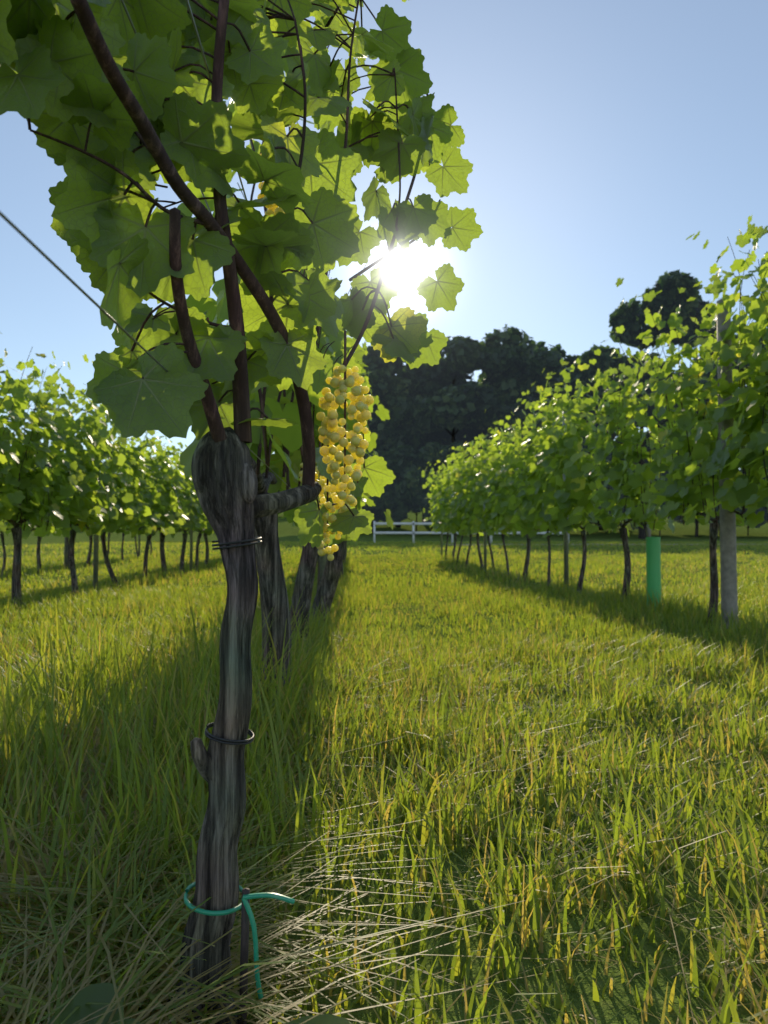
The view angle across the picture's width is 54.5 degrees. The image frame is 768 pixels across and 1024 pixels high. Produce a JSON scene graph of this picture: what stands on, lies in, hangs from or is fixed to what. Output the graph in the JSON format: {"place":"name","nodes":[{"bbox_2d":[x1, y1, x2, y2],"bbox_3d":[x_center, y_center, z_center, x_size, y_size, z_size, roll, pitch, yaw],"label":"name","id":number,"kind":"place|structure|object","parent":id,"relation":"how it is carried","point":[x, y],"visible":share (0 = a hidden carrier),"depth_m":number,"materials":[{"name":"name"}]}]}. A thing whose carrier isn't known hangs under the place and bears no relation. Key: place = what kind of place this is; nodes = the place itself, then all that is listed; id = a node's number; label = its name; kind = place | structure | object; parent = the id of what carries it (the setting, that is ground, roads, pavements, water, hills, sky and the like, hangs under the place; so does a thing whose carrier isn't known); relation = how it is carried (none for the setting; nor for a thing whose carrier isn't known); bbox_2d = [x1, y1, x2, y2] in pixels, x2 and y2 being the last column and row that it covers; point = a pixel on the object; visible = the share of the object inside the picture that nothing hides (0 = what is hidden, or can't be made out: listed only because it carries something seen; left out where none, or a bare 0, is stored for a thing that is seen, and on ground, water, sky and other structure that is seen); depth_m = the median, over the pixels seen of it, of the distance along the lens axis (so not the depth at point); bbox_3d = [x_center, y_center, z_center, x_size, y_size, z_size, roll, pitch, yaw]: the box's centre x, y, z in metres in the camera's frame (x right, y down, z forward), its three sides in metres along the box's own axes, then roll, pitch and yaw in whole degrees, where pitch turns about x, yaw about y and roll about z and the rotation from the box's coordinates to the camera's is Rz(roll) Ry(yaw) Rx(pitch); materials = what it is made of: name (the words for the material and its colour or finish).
{"place":"outdoors","nodes":[
{"label":"outdoors","id":0,"kind":"place"},
{"bbox_2d":[0,484,767,1023],"bbox_3d":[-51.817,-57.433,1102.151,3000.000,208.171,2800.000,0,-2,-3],"label":"ground","id":1,"kind":"structure","parent":0,"point":[606,1006],"depth_m":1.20,"materials":[{"name":"green plant"}]},
{"bbox_2d":[0,459,158,576],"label":"vine row","id":2,"kind":"object","parent":1,"relation":"on","point":[38,554],"depth_m":13.32,"materials":[{"name":"plant"}]},
{"bbox_2d":[0,333,214,607],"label":"vine","id":3,"kind":"object","parent":1,"relation":"on","point":[90,498],"depth_m":7.45,"materials":[{"name":"green plant"}]},
{"bbox_2d":[48,982,349,1023],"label":"weed leaves","id":4,"kind":"object","parent":1,"relation":"on","point":[99,993],"visible":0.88,"depth_m":0.72,"materials":[{"name":"green plant"}]},
{"bbox_2d":[0,0,482,1023],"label":"vine","id":5,"kind":"object","parent":1,"relation":"on","point":[54,82],"depth_m":0.83,"materials":[{"name":"green plant"}]},
{"bbox_2d":[27,0,429,515],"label":"vine petioles","id":6,"kind":"object","parent":5,"relation":"attached to","point":[280,15],"visible":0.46,"depth_m":0.90,"materials":[{"name":"green plant"}]},
{"bbox_2d":[204,537,261,744],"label":"wire ties","id":7,"kind":"object","parent":5,"relation":"attached to","point":[228,741],"visible":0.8,"depth_m":0.83,"materials":[{"name":"black"}]},
{"bbox_2d":[30,0,440,486],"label":"vine canes","id":8,"kind":"object","parent":5,"relation":"attached to","point":[148,137],"visible":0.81,"depth_m":0.81,"materials":[{"name":"brown plant"}]},
{"bbox_2d":[184,881,294,998],"bbox_3d":[-0.169,0.472,0.828,0.132,0.113,0.071,-2,-3,41],"label":"vine tie","id":9,"kind":"object","parent":5,"relation":"attached to","point":[246,897],"visible":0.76,"depth_m":0.81,"materials":[{"name":"green plastic"}]},
{"bbox_2d":[319,330,346,546],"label":"grape stalks","id":10,"kind":"object","parent":5,"relation":"hanging from","point":[345,346],"visible":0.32,"depth_m":1.00,"materials":[{"name":"plant"}]},
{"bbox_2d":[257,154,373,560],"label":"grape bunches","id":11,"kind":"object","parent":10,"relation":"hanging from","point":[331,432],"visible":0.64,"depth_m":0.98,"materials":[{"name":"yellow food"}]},
{"bbox_2d":[239,888,249,1023],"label":"iron rod","id":12,"kind":"object","parent":1,"relation":"on","point":[244,949],"visible":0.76,"depth_m":0.82,"materials":[{"name":"brown metal"}]},
{"bbox_2d":[172,0,406,711],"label":"vine","id":13,"kind":"object","parent":1,"relation":"on","point":[289,438],"depth_m":2.18,"materials":[{"name":"brown plant"}]},
{"bbox_2d":[237,45,368,489],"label":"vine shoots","id":14,"kind":"object","parent":13,"relation":"attached to","point":[267,448],"visible":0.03,"depth_m":1.99,"materials":[{"name":"brown plant"}]},
{"bbox_2d":[64,411,568,591],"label":"trellis posts","id":15,"kind":"object","parent":1,"relation":"on","point":[323,559],"visible":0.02,"depth_m":8.39,"materials":[{"name":"wood"}]},
{"bbox_2d":[0,346,65,530],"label":"vine shoots","id":16,"kind":"object","parent":15,"relation":"attached to","point":[20,518],"visible":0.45,"depth_m":6.45,"materials":[{"name":"plant"}]},
{"bbox_2d":[0,0,719,531],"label":"trellis wires","id":17,"kind":"object","parent":15,"relation":"attached to","point":[28,240],"visible":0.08,"depth_m":0.69,"materials":[{"name":"grey metal"}]},
{"bbox_2d":[604,236,767,529],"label":"vine shoots","id":18,"kind":"object","parent":15,"relation":"attached to","point":[743,507],"visible":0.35,"depth_m":5.29,"materials":[{"name":"plant"}]},
{"bbox_2d":[362,484,389,516],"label":"understory bush","id":19,"kind":"object","parent":1,"relation":"on","point":[380,501],"visible":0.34,"depth_m":85.94,"materials":[{"name":"green plant"}]},
{"bbox_2d":[371,510,385,530],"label":"understory bush","id":20,"kind":"object","parent":1,"relation":"on","point":[378,517],"depth_m":91.25,"materials":[{"name":"green plant"}]},
{"bbox_2d":[365,445,418,532],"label":"tree","id":21,"kind":"object","parent":1,"relation":"on","point":[394,458],"depth_m":88.81,"materials":[{"name":"green plant"}]},
{"bbox_2d":[359,368,436,454],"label":"tree","id":22,"kind":"object","parent":1,"relation":"on","point":[389,434],"depth_m":102.25,"materials":[{"name":"green plant"}]},
{"bbox_2d":[379,471,436,534],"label":"tree","id":23,"kind":"object","parent":1,"relation":"on","point":[407,494],"depth_m":85.39,"materials":[{"name":"green plant"}]},
{"bbox_2d":[362,346,455,527],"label":"tree","id":24,"kind":"object","parent":1,"relation":"on","point":[386,382],"depth_m":101.92,"materials":[{"name":"green plant"}]},
{"bbox_2d":[388,441,467,531],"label":"tree","id":25,"kind":"object","parent":1,"relation":"on","point":[429,452],"depth_m":88.19,"materials":[{"name":"green plant"}]},
{"bbox_2d":[421,472,446,526],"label":"understory bush","id":26,"kind":"object","parent":1,"relation":"on","point":[426,514],"visible":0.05,"depth_m":85.17,"materials":[{"name":"green plant"}]},
{"bbox_2d":[421,358,464,521],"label":"tree","id":27,"kind":"object","parent":1,"relation":"on","point":[459,433],"depth_m":112.46,"materials":[{"name":"green plant"}]},
{"bbox_2d":[387,336,509,458],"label":"tree","id":28,"kind":"object","parent":1,"relation":"on","point":[435,400],"depth_m":95.68,"materials":[{"name":"green plant"}]},
{"bbox_2d":[373,521,568,543],"bbox_3d":[4.503,1.073,38.232,10.100,1.200,0.123,0,-2,-3],"label":"paddock fence","id":29,"kind":"object","parent":1,"relation":"on","point":[413,532],"visible":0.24,"depth_m":38.04,"materials":[{"name":"white paint"}]},
{"bbox_2d":[461,373,493,458],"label":"tree","id":30,"kind":"object","parent":1,"relation":"on","point":[470,434],"visible":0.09,"depth_m":111.81,"materials":[{"name":"green plant"}]},
{"bbox_2d":[474,324,581,460],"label":"tree","id":31,"kind":"object","parent":1,"relation":"on","point":[521,352],"visible":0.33,"depth_m":95.19,"materials":[{"name":"green plant"}]},
{"bbox_2d":[483,341,600,432],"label":"tree","id":32,"kind":"object","parent":1,"relation":"on","point":[511,386],"visible":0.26,"depth_m":96.53,"materials":[{"name":"green plant"}]},
{"bbox_2d":[422,215,767,623],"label":"vine","id":33,"kind":"object","parent":1,"relation":"on","point":[513,502],"depth_m":6.18,"materials":[{"name":"green plant"}]},
{"bbox_2d":[595,414,647,529],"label":"tree","id":34,"kind":"object","parent":1,"relation":"on","point":[606,423],"depth_m":100.15,"materials":[{"name":"green plant"}]},
{"bbox_2d":[622,496,637,530],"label":"understory bush","id":35,"kind":"object","parent":1,"relation":"on","point":[623,509],"visible":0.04,"depth_m":90.17,"materials":[{"name":"green plant"}]},
{"bbox_2d":[556,269,717,538],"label":"tree","id":36,"kind":"object","parent":1,"relation":"on","point":[669,298],"depth_m":77.48,"materials":[{"name":"green plant"}]},
{"bbox_2d":[597,430,677,523],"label":"tree","id":37,"kind":"object","parent":1,"relation":"on","point":[646,446],"depth_m":107.72,"materials":[{"name":"green plant"}]},
{"bbox_2d":[646,524,650,536],"bbox_3d":[2.386,0.381,6.710,0.030,0.950,0.030,0,-2,-3],"label":"trellis post","id":38,"kind":"object","parent":1,"relation":"on","point":[648,532],"depth_m":6.71,"materials":[{"name":"grey wood"}]},
{"bbox_2d":[646,537,660,611],"bbox_3d":[2.169,0.511,5.993,0.110,0.620,0.107,0,-2,-3],"label":"grow tube","id":39,"kind":"object","parent":1,"relation":"on","point":[653,562],"visible":0.73,"depth_m":5.95,"materials":[{"name":"green plastic"}]},
{"bbox_2d":[651,334,767,477],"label":"tree","id":40,"kind":"object","parent":1,"relation":"on","point":[707,375],"visible":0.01,"depth_m":85.39,"materials":[{"name":"green plant"}]},
{"bbox_2d":[716,298,737,628],"bbox_3d":[2.244,-0.282,4.877,0.100,2.272,0.100,0,-2,-3],"label":"trellis post","id":41,"kind":"object","parent":1,"relation":"on","point":[728,569],"visible":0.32,"depth_m":4.83,"materials":[{"name":"grey wood"}]},
{"bbox_2d":[717,507,767,535],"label":"tree","id":42,"kind":"object","parent":1,"relation":"on","point":[765,521],"depth_m":86.10,"materials":[{"name":"green plant"}]},
{"bbox_2d":[0,0,767,473],"label":"sky","id":43,"kind":"structure","parent":0,"point":[601,136],"materials":[{"name":"blue"}]},
{"bbox_2d":[587,482,623,534],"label":"understory bush","id":44,"kind":"object","parent":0,"point":[611,488],"depth_m":87.56,"materials":[{"name":"green plant"}]},
{"bbox_2d":[448,544,765,544],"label":"farm track path","id":45,"kind":"structure","parent":0,"point":[600,544],"depth_m":34.88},
{"bbox_2d":[652,493,669,535],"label":"tree","id":46,"kind":"object","parent":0,"point":[659,506],"depth_m":87.18,"materials":[{"name":"green plant"}]},
{"bbox_2d":[663,473,707,537],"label":"tree","id":47,"kind":"object","parent":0,"point":[677,517],"depth_m":84.56,"materials":[{"name":"green plant"}]},
{"bbox_2d":[649,464,760,536],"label":"tree","id":48,"kind":"object","parent":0,"point":[666,472],"depth_m":84.91,"materials":[{"name":"green plant"}]}
]}

